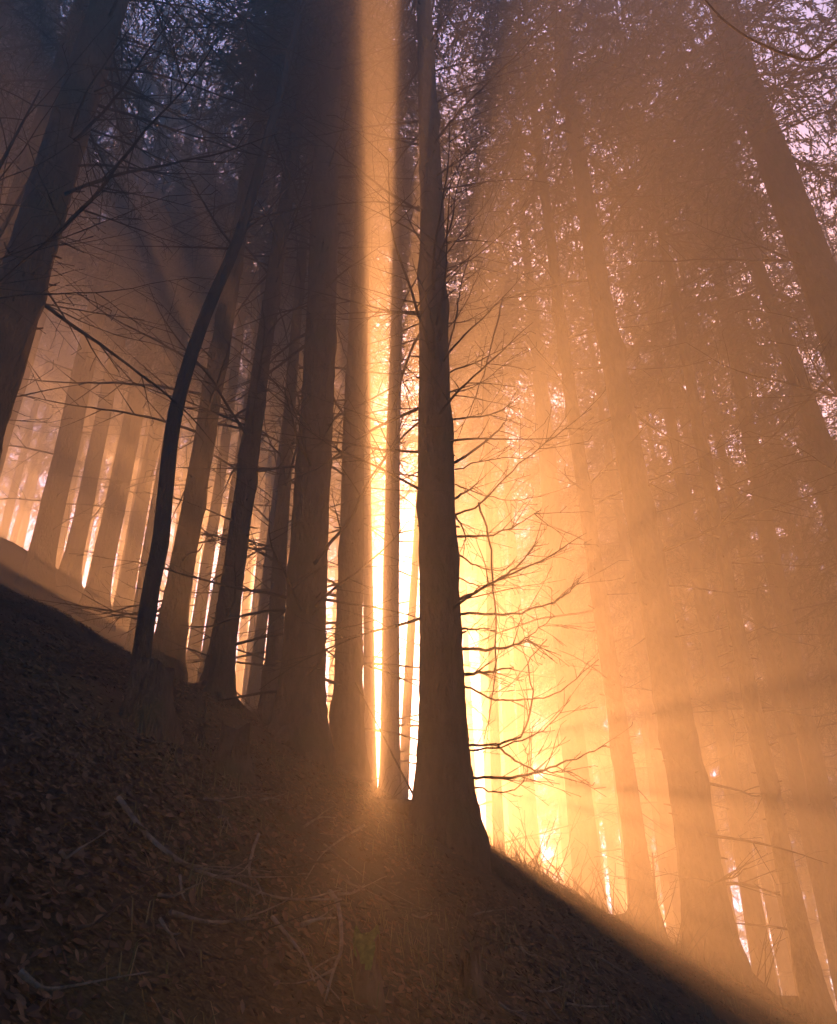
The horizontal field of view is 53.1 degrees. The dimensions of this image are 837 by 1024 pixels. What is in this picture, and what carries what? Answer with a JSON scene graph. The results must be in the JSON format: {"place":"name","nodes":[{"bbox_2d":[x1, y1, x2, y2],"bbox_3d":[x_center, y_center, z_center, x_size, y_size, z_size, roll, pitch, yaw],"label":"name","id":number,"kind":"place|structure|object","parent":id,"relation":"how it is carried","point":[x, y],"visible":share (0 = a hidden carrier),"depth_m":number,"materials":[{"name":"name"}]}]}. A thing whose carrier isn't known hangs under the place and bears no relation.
{"place":"outdoors","nodes":[
{"label":"outdoors","id":0,"kind":"place"},
{"bbox_2d":[249,264,346,631],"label":"spruce tree","id":1,"kind":"object","parent":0,"point":[301,358],"visible":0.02,"depth_m":24.78,"materials":[{"name":"brown plant"}]},
{"bbox_2d":[0,537,820,1023],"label":"forest ground","id":2,"kind":"structure","parent":0,"point":[258,997],"depth_m":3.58,"materials":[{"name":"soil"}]},
{"bbox_2d":[1,314,63,478],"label":"spruce tree","id":3,"kind":"object","parent":2,"relation":"on","point":[29,401],"visible":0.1,"depth_m":39.81,"materials":[{"name":"brown plant"}]},
{"bbox_2d":[0,270,89,547],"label":"spruce tree","id":4,"kind":"object","parent":2,"relation":"on","point":[34,488],"visible":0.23,"depth_m":38.09,"materials":[{"name":"brown plant"}]},
{"bbox_2d":[0,168,103,540],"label":"spruce tree","id":5,"kind":"object","parent":2,"relation":"on","point":[5,526],"visible":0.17,"depth_m":35.65,"materials":[{"name":"brown plant"}]},
{"bbox_2d":[9,263,101,543],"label":"spruce tree","id":6,"kind":"object","parent":2,"relation":"on","point":[17,523],"visible":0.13,"depth_m":37.09,"materials":[{"name":"brown plant"}]},
{"bbox_2d":[0,0,117,355],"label":"spruce tree","id":7,"kind":"object","parent":2,"relation":"on","point":[6,183],"visible":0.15,"depth_m":18.17,"materials":[{"name":"brown plant"}]},
{"bbox_2d":[0,0,123,209],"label":"spruce tree","id":8,"kind":"object","parent":2,"relation":"on","point":[3,21],"visible":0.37,"depth_m":14.83,"materials":[{"name":"brown plant"}]},
{"bbox_2d":[5,215,135,568],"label":"spruce tree","id":9,"kind":"object","parent":2,"relation":"on","point":[73,485],"visible":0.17,"depth_m":32.29,"materials":[{"name":"brown plant"}]},
{"bbox_2d":[0,2,153,276],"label":"spruce tree","id":10,"kind":"object","parent":2,"relation":"on","point":[82,197],"visible":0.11,"depth_m":21.68,"materials":[{"name":"brown plant"}]},
{"bbox_2d":[17,968,151,990],"bbox_3d":[-0.760,1.064,1.909,0.290,0.047,0.037,10,-31,-18],"label":"fallen stick","id":11,"kind":"object","parent":2,"relation":"on","point":[25,975],"visible":1,"depth_m":1.87,"materials":[{"name":"brown wood"}]},
{"bbox_2d":[0,2,169,476],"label":"spruce tree","id":12,"kind":"object","parent":2,"relation":"on","point":[31,359],"visible":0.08,"depth_m":24.24,"materials":[{"name":"brown plant"}]},
{"bbox_2d":[0,0,202,266],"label":"spruce tree","id":13,"kind":"object","parent":2,"relation":"on","point":[57,71],"visible":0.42,"depth_m":12.38,"materials":[{"name":"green plant"}]},
{"bbox_2d":[0,0,215,607],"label":"spruce tree","id":14,"kind":"object","parent":2,"relation":"on","point":[35,579],"visible":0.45,"depth_m":21.80,"materials":[{"name":"brown plant"}]},
{"bbox_2d":[0,15,216,333],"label":"bare sapling","id":15,"kind":"object","parent":2,"relation":"on","point":[7,151],"visible":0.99,"depth_m":6.35,"materials":[{"name":"brown wood"}]},
{"bbox_2d":[75,313,148,579],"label":"spruce tree","id":16,"kind":"object","parent":2,"relation":"on","point":[91,523],"visible":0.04,"depth_m":36.08,"materials":[{"name":"brown plant"}]},
{"bbox_2d":[16,0,208,596],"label":"spruce tree","id":17,"kind":"object","parent":2,"relation":"on","point":[69,572],"visible":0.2,"depth_m":22.73,"materials":[{"name":"brown plant"}]},
{"bbox_2d":[0,0,249,429],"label":"bare sapling","id":18,"kind":"object","parent":2,"relation":"on","point":[6,221],"visible":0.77,"depth_m":9.09,"materials":[{"name":"brown wood"}]},
{"bbox_2d":[83,364,191,589],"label":"spruce tree","id":19,"kind":"object","parent":2,"relation":"on","point":[133,487],"visible":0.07,"depth_m":35.38,"materials":[{"name":"brown plant"}]},
{"bbox_2d":[87,360,196,606],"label":"spruce tree","id":20,"kind":"object","parent":2,"relation":"on","point":[121,546],"visible":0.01,"depth_m":38.02,"materials":[{"name":"brown plant"}]},
{"bbox_2d":[118,656,183,744],"bbox_3d":[-1.762,1.298,5.366,0.458,0.722,0.468,-1,-29,0],"label":"tree stump","id":21,"kind":"object","parent":2,"relation":"on","point":[149,699],"visible":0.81,"depth_m":5.32,"materials":[{"name":"brown wood"}]},
{"bbox_2d":[85,171,229,605],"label":"spruce tree","id":22,"kind":"object","parent":2,"relation":"on","point":[144,444],"visible":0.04,"depth_m":28.75,"materials":[{"name":"brown plant"}]},
{"bbox_2d":[51,1,266,631],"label":"spruce tree","id":23,"kind":"object","parent":2,"relation":"on","point":[108,537],"visible":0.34,"depth_m":22.56,"materials":[{"name":"brown plant"}]},
{"bbox_2d":[73,33,254,628],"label":"spruce tree","id":24,"kind":"object","parent":2,"relation":"on","point":[135,536],"visible":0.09,"depth_m":23.12,"materials":[{"name":"brown plant"}]},
{"bbox_2d":[0,0,342,458],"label":"spruce tree","id":25,"kind":"object","parent":2,"relation":"on","point":[16,340],"visible":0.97,"depth_m":7.92,"materials":[{"name":"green plant"}]},
{"bbox_2d":[119,159,241,566],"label":"spruce tree","id":26,"kind":"object","parent":2,"relation":"on","point":[188,425],"visible":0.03,"depth_m":31.46,"materials":[{"name":"brown plant"}]},
{"bbox_2d":[89,67,279,653],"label":"spruce tree","id":27,"kind":"object","parent":2,"relation":"on","point":[187,309],"visible":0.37,"depth_m":21.72,"materials":[{"name":"brown plant"}]},
{"bbox_2d":[84,0,326,668],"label":"beech tree","id":28,"kind":"object","parent":2,"relation":"on","point":[145,628],"visible":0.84,"depth_m":9.05,"materials":[{"name":"brown plant"}]},
{"bbox_2d":[107,95,307,682],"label":"spruce tree","id":29,"kind":"object","parent":2,"relation":"on","point":[199,604],"visible":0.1,"depth_m":20.95,"materials":[{"name":"brown plant"}]},
{"bbox_2d":[17,0,416,681],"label":"spruce tree","id":30,"kind":"object","parent":2,"relation":"on","point":[173,608],"visible":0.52,"depth_m":11.76,"materials":[{"name":"brown plant"}]},
{"bbox_2d":[131,51,303,652],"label":"spruce tree","id":31,"kind":"object","parent":2,"relation":"on","point":[231,349],"visible":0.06,"depth_m":24.52,"materials":[{"name":"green plant"}]},
{"bbox_2d":[81,75,380,681],"bbox_3d":[-4.018,-7.002,21.583,5.289,25.350,6.240,-21,-35,31],"label":"spruce tree","id":32,"kind":"object","parent":2,"relation":"on","point":[247,276],"visible":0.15,"depth_m":20.43,"materials":[{"name":"brown plant"}]},
{"bbox_2d":[168,893,297,924],"bbox_3d":[-0.596,1.297,2.749,0.022,0.109,0.502,-25,-37,36],"label":"fallen stick","id":33,"kind":"object","parent":2,"relation":"on","point":[177,914],"visible":0.97,"depth_m":2.66,"materials":[{"name":"brown wood"}]},
{"bbox_2d":[212,720,258,791],"bbox_3d":[-1.125,1.580,5.038,0.285,0.660,0.278,15,-33,-27],"label":"tree stump","id":34,"kind":"object","parent":2,"relation":"on","point":[233,756],"visible":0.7,"depth_m":5.01,"materials":[{"name":"brown wood"}]},
{"bbox_2d":[116,795,358,900],"bbox_3d":[-0.666,1.285,3.237,0.988,0.388,0.440,10,-31,-19],"label":"fallen stick","id":35,"kind":"object","parent":2,"relation":"on","point":[134,819],"visible":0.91,"depth_m":3.10,"materials":[{"name":"brown wood"}]},
{"bbox_2d":[180,335,332,700],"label":"spruce tree","id":36,"kind":"object","parent":2,"relation":"on","point":[240,667],"visible":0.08,"depth_m":29.78,"materials":[{"name":"brown plant"}]},
{"bbox_2d":[79,0,469,773],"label":"spruce tree","id":37,"kind":"object","parent":2,"relation":"on","point":[299,720],"visible":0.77,"depth_m":10.52,"materials":[{"name":"brown plant"}]},
{"bbox_2d":[214,253,335,703],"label":"spruce tree","id":38,"kind":"object","parent":2,"relation":"on","point":[263,519],"visible":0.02,"depth_m":26.55,"materials":[{"name":"brown plant"}]},
{"bbox_2d":[101,0,464,724],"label":"spruce tree","id":39,"kind":"object","parent":2,"relation":"on","point":[219,676],"visible":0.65,"depth_m":12.32,"materials":[{"name":"brown plant"}]},
{"bbox_2d":[232,180,345,692],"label":"spruce tree","id":40,"kind":"object","parent":2,"relation":"on","point":[267,512],"visible":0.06,"depth_m":25.62,"materials":[{"name":"brown plant"}]},
{"bbox_2d":[160,50,418,709],"bbox_3d":[-2.655,-6.414,19.855,6.580,24.350,7.365,-1,-29,0],"label":"spruce tree","id":41,"kind":"object","parent":2,"relation":"on","point":[254,681],"visible":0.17,"depth_m":18.56,"materials":[{"name":"brown plant"}]},
{"bbox_2d":[108,0,492,786],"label":"spruce tree","id":42,"kind":"object","parent":2,"relation":"on","point":[348,728],"visible":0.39,"depth_m":12.28,"materials":[{"name":"brown plant"}]},
{"bbox_2d":[279,889,342,1003],"bbox_3d":[-0.334,1.496,2.952,0.136,0.395,1.043,-1,-29,0],"label":"fallen stick","id":43,"kind":"object","parent":2,"relation":"on","point":[332,895],"visible":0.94,"depth_m":2.83,"materials":[{"name":"brown wood"}]},
{"bbox_2d":[150,0,480,725],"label":"spruce tree","id":44,"kind":"object","parent":2,"relation":"on","point":[278,582],"visible":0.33,"depth_m":13.03,"materials":[{"name":"brown plant"}]},
{"bbox_2d":[241,181,414,712],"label":"spruce tree","id":45,"kind":"object","parent":2,"relation":"on","point":[344,328],"visible":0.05,"depth_m":24.29,"materials":[{"name":"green plant"}]},
{"bbox_2d":[297,245,417,744],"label":"spruce tree","id":46,"kind":"object","parent":2,"relation":"on","point":[380,378],"visible":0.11,"depth_m":25.23,"materials":[{"name":"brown plant"}]},
{"bbox_2d":[327,440,404,721],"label":"spruce tree","id":47,"kind":"object","parent":2,"relation":"on","point":[331,677],"visible":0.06,"depth_m":33.17,"materials":[{"name":"brown plant"}]},
{"bbox_2d":[326,377,408,650],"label":"spruce tree","id":48,"kind":"object","parent":2,"relation":"on","point":[375,485],"visible":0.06,"depth_m":28.80,"materials":[{"name":"brown plant"}]},
{"bbox_2d":[351,925,385,1019],"bbox_3d":[-0.173,1.614,2.670,0.123,0.537,0.113,-26,-38,37],"label":"tree stump","id":49,"kind":"object","parent":2,"relation":"on","point":[367,963],"visible":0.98,"depth_m":2.71,"materials":[{"name":"brown wood"}]},
{"bbox_2d":[328,385,412,640],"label":"spruce tree","id":50,"kind":"object","parent":2,"relation":"on","point":[383,511],"visible":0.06,"depth_m":34.99,"materials":[{"name":"brown plant"}]},
{"bbox_2d":[267,94,490,786],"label":"spruce tree","id":51,"kind":"object","parent":2,"relation":"on","point":[368,649],"visible":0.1,"depth_m":18.88,"materials":[{"name":"brown plant"}]},
{"bbox_2d":[293,2,541,798],"bbox_3d":[-0.388,-6.480,20.230,5.691,27.350,4.964,18,-34,-30],"label":"spruce tree","id":52,"kind":"object","parent":2,"relation":"on","point":[390,642],"visible":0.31,"depth_m":17.04,"materials":[{"name":"brown plant"}]},
{"bbox_2d":[231,0,632,896],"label":"spruce tree","id":53,"kind":"object","parent":2,"relation":"on","point":[445,792],"visible":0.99,"depth_m":8.03,"materials":[{"name":"brown plant"}]},
{"bbox_2d":[326,81,550,798],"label":"spruce tree","id":54,"kind":"object","parent":2,"relation":"on","point":[406,711],"visible":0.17,"depth_m":20.77,"materials":[{"name":"brown plant"}]},
{"bbox_2d":[373,277,523,678],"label":"spruce tree","id":55,"kind":"object","parent":2,"relation":"on","point":[405,444],"visible":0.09,"depth_m":22.86,"materials":[{"name":"brown plant"}]},
{"bbox_2d":[399,388,528,794],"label":"spruce tree","id":56,"kind":"object","parent":2,"relation":"on","point":[468,695],"visible":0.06,"depth_m":30.61,"materials":[{"name":"brown plant"}]},
{"bbox_2d":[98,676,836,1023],"bbox_3d":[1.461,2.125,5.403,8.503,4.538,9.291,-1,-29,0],"label":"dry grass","id":57,"kind":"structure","parent":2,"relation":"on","point":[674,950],"depth_m":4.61,"materials":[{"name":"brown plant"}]},
{"bbox_2d":[459,941,486,1002],"bbox_3d":[0.213,2.000,3.364,0.120,0.499,0.118,-11,-31,18],"label":"tree stump","id":58,"kind":"object","parent":2,"relation":"on","point":[470,966],"visible":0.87,"depth_m":3.40,"materials":[{"name":"brown wood"}]},
{"bbox_2d":[418,394,553,866],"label":"spruce tree","id":59,"kind":"object","parent":2,"relation":"on","point":[505,803],"visible":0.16,"depth_m":29.52,"materials":[{"name":"brown plant"}]},
{"bbox_2d":[379,167,602,873],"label":"spruce tree","id":60,"kind":"object","parent":2,"relation":"on","point":[529,809],"visible":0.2,"depth_m":22.84,"materials":[{"name":"brown plant"}]},
{"bbox_2d":[367,47,631,863],"bbox_3d":[1.866,-3.916,20.505,6.089,25.350,5.460,-21,-35,31],"label":"spruce tree","id":61,"kind":"object","parent":2,"relation":"on","point":[497,802],"visible":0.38,"depth_m":20.00,"materials":[{"name":"brown plant"}]},
{"bbox_2d":[452,353,554,845],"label":"spruce tree","id":62,"kind":"object","parent":2,"relation":"on","point":[485,711],"visible":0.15,"depth_m":27.39,"materials":[{"name":"brown plant"}]},
{"bbox_2d":[448,215,560,861],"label":"spruce tree","id":63,"kind":"object","parent":2,"relation":"on","point":[508,711],"visible":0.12,"depth_m":23.32,"materials":[{"name":"brown plant"}]},
{"bbox_2d":[402,7,665,913],"bbox_3d":[2.745,-4.291,20.455,6.757,27.350,6.694,-1,-29,0],"label":"spruce tree","id":64,"kind":"object","parent":2,"relation":"on","point":[572,729],"visible":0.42,"depth_m":18.34,"materials":[{"name":"brown plant"}]},
{"bbox_2d":[504,803,580,882],"bbox_3d":[1.173,3.400,8.656,0.853,0.773,1.101,-15,-32,23],"label":"bare shrub","id":65,"kind":"object","parent":2,"relation":"on","point":[539,851],"visible":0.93,"depth_m":8.61,"materials":[{"name":"brown wood"}]},
{"bbox_2d":[476,401,619,914],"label":"spruce tree","id":66,"kind":"object","parent":2,"relation":"on","point":[548,817],"visible":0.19,"depth_m":26.72,"materials":[{"name":"brown plant"}]},
{"bbox_2d":[501,299,640,911],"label":"spruce tree","id":67,"kind":"object","parent":2,"relation":"on","point":[593,728],"visible":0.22,"depth_m":21.94,"materials":[{"name":"brown plant"}]},
{"bbox_2d":[526,493,624,902],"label":"spruce tree","id":68,"kind":"object","parent":2,"relation":"on","point":[560,856],"visible":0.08,"depth_m":31.63,"materials":[{"name":"brown plant"}]},
{"bbox_2d":[497,398,657,910],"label":"spruce tree","id":69,"kind":"object","parent":2,"relation":"on","point":[563,820],"visible":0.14,"depth_m":25.52,"materials":[{"name":"brown plant"}]},
{"bbox_2d":[530,456,639,914],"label":"spruce tree","id":70,"kind":"object","parent":2,"relation":"on","point":[609,845],"visible":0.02,"depth_m":26.60,"materials":[{"name":"brown plant"}]},
{"bbox_2d":[416,0,788,945],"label":"spruce tree","id":71,"kind":"object","parent":2,"relation":"on","point":[628,790],"visible":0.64,"depth_m":13.49,"materials":[{"name":"brown plant"}]},
{"bbox_2d":[516,296,690,833],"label":"spruce tree","id":72,"kind":"object","parent":2,"relation":"on","point":[540,571],"visible":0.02,"depth_m":25.33,"materials":[{"name":"brown plant"}]},
{"bbox_2d":[466,143,744,892],"bbox_3d":[4.431,-1.470,21.978,6.733,26.111,5.899,-15,-32,24],"label":"spruce tree","id":73,"kind":"object","parent":2,"relation":"on","point":[597,683],"visible":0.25,"depth_m":20.42,"materials":[{"name":"brown plant"}]},
{"bbox_2d":[400,0,836,1021],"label":"spruce tree","id":74,"kind":"object","parent":2,"relation":"on","point":[704,884],"visible":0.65,"depth_m":11.35,"materials":[{"name":"brown plant"}]},
{"bbox_2d":[567,841,677,935],"bbox_3d":[2.218,3.901,8.687,1.274,0.910,0.997,-1,-29,0],"label":"bare shrub","id":75,"kind":"object","parent":2,"relation":"on","point":[650,915],"visible":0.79,"depth_m":8.45,"materials":[{"name":"brown plant"}]},
{"bbox_2d":[534,146,745,942],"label":"spruce tree","id":76,"kind":"object","parent":2,"relation":"on","point":[656,758],"visible":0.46,"depth_m":17.62,"materials":[{"name":"brown plant"}]},
{"bbox_2d":[553,278,730,944],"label":"spruce tree","id":77,"kind":"object","parent":2,"relation":"on","point":[670,919],"visible":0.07,"depth_m":19.86,"materials":[{"name":"brown plant"}]},
{"bbox_2d":[566,448,731,903],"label":"spruce tree","id":78,"kind":"object","parent":2,"relation":"on","point":[609,792],"visible":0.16,"depth_m":25.52,"materials":[{"name":"brown plant"}]},
{"bbox_2d":[531,151,773,941],"bbox_3d":[5.821,-0.820,20.176,5.314,24.350,6.278,-20,-34,30],"label":"spruce tree","id":79,"kind":"object","parent":2,"relation":"on","point":[685,653],"visible":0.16,"depth_m":19.78,"materials":[{"name":"brown plant"}]},
{"bbox_2d":[589,457,724,873],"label":"spruce tree","id":80,"kind":"object","parent":2,"relation":"on","point":[645,806],"visible":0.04,"depth_m":28.20,"materials":[{"name":"brown plant"}]},
{"bbox_2d":[594,830,722,944],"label":"bare sapling","id":81,"kind":"object","parent":2,"relation":"on","point":[655,902],"visible":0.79,"depth_m":8.73,"materials":[{"name":"brown wood"}]},
{"bbox_2d":[491,0,836,1023],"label":"spruce tree","id":82,"kind":"object","parent":2,"relation":"on","point":[809,982],"visible":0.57,"depth_m":13.13,"materials":[{"name":"brown plant"}]},
{"bbox_2d":[588,311,768,853],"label":"spruce tree","id":83,"kind":"object","parent":2,"relation":"on","point":[695,652],"visible":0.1,"depth_m":23.02,"materials":[{"name":"brown plant"}]},
{"bbox_2d":[533,13,836,994],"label":"spruce tree","id":84,"kind":"object","parent":2,"relation":"on","point":[753,911],"visible":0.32,"depth_m":15.89,"materials":[{"name":"brown plant"}]},
{"bbox_2d":[537,0,836,493],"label":"spruce tree","id":85,"kind":"object","parent":2,"relation":"on","point":[811,259],"visible":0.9,"depth_m":12.22,"materials":[{"name":"brown plant"}]},
{"bbox_2d":[573,0,836,933],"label":"spruce tree","id":86,"kind":"object","parent":2,"relation":"on","point":[821,798],"visible":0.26,"depth_m":14.98,"materials":[{"name":"brown plant"}]},
{"bbox_2d":[594,177,818,994],"bbox_3d":[7.096,0.165,21.415,5.948,25.975,5.066,-18,-34,28],"label":"spruce tree","id":87,"kind":"object","parent":2,"relation":"on","point":[734,679],"visible":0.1,"depth_m":19.73,"materials":[{"name":"brown plant"}]},
{"bbox_2d":[615,0,836,654],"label":"spruce tree","id":88,"kind":"object","parent":2,"relation":"on","point":[817,430],"visible":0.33,"depth_m":15.37,"materials":[{"name":"brown plant"}]},
{"bbox_2d":[624,184,836,1003],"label":"spruce tree","id":89,"kind":"object","parent":2,"relation":"on","point":[799,789],"visible":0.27,"depth_m":16.46,"materials":[{"name":"brown plant"}]},
{"bbox_2d":[624,406,836,977],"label":"spruce tree","id":90,"kind":"object","parent":2,"relation":"on","point":[730,864],"visible":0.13,"depth_m":22.55,"materials":[{"name":"brown plant"}]},
{"bbox_2d":[657,423,818,995],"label":"spruce tree","id":91,"kind":"object","parent":2,"relation":"on","point":[782,954],"visible":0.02,"depth_m":22.59,"materials":[{"name":"brown plant"}]},
{"bbox_2d":[662,376,836,859],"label":"spruce tree","id":92,"kind":"object","parent":2,"relation":"on","point":[774,730],"visible":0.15,"depth_m":20.31,"materials":[{"name":"brown plant"}]},
{"bbox_2d":[674,377,831,973],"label":"spruce tree","id":93,"kind":"object","parent":2,"relation":"on","point":[783,680],"visible":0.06,"depth_m":22.79,"materials":[{"name":"brown plant"}]},
{"bbox_2d":[685,171,836,836],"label":"spruce tree","id":94,"kind":"object","parent":2,"relation":"on","point":[830,668],"visible":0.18,"depth_m":17.97,"materials":[{"name":"brown plant"}]},
{"bbox_2d":[689,72,836,756],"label":"spruce tree","id":95,"kind":"object","parent":2,"relation":"on","point":[819,485],"visible":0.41,"depth_m":15.53,"materials":[{"name":"brown plant"}]},
{"bbox_2d":[705,0,836,60],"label":"beech tree","id":96,"kind":"object","parent":2,"relation":"on","point":[831,45],"visible":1,"depth_m":4.29,"materials":[{"name":"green plant"}]},
{"bbox_2d":[718,538,836,973],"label":"spruce tree","id":97,"kind":"object","parent":2,"relation":"on","point":[806,873],"visible":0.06,"depth_m":26.57,"materials":[{"name":"brown plant"}]},
{"bbox_2d":[720,269,836,781],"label":"spruce tree","id":98,"kind":"object","parent":2,"relation":"on","point":[814,660],"visible":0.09,"depth_m":20.38,"materials":[{"name":"brown plant"}]},
{"bbox_2d":[736,561,836,1007],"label":"spruce tree","id":99,"kind":"object","parent":2,"relation":"on","point":[818,947],"visible":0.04,"depth_m":27.93,"materials":[{"name":"brown plant"}]},
{"bbox_2d":[766,234,836,656],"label":"spruce tree","id":100,"kind":"object","parent":2,"relation":"on","point":[795,569],"visible":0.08,"depth_m":20.07,"materials":[{"name":"brown plant"}]},
{"bbox_2d":[803,4,836,227],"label":"spruce tree","id":101,"kind":"object","parent":2,"relation":"on","point":[832,167],"visible":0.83,"depth_m":11.98,"materials":[{"name":"brown plant"}]},
{"bbox_2d":[0,0,836,1004],"label":"sky","id":102,"kind":"structure","parent":0,"point":[404,579],"materials":[{"name":"white"}]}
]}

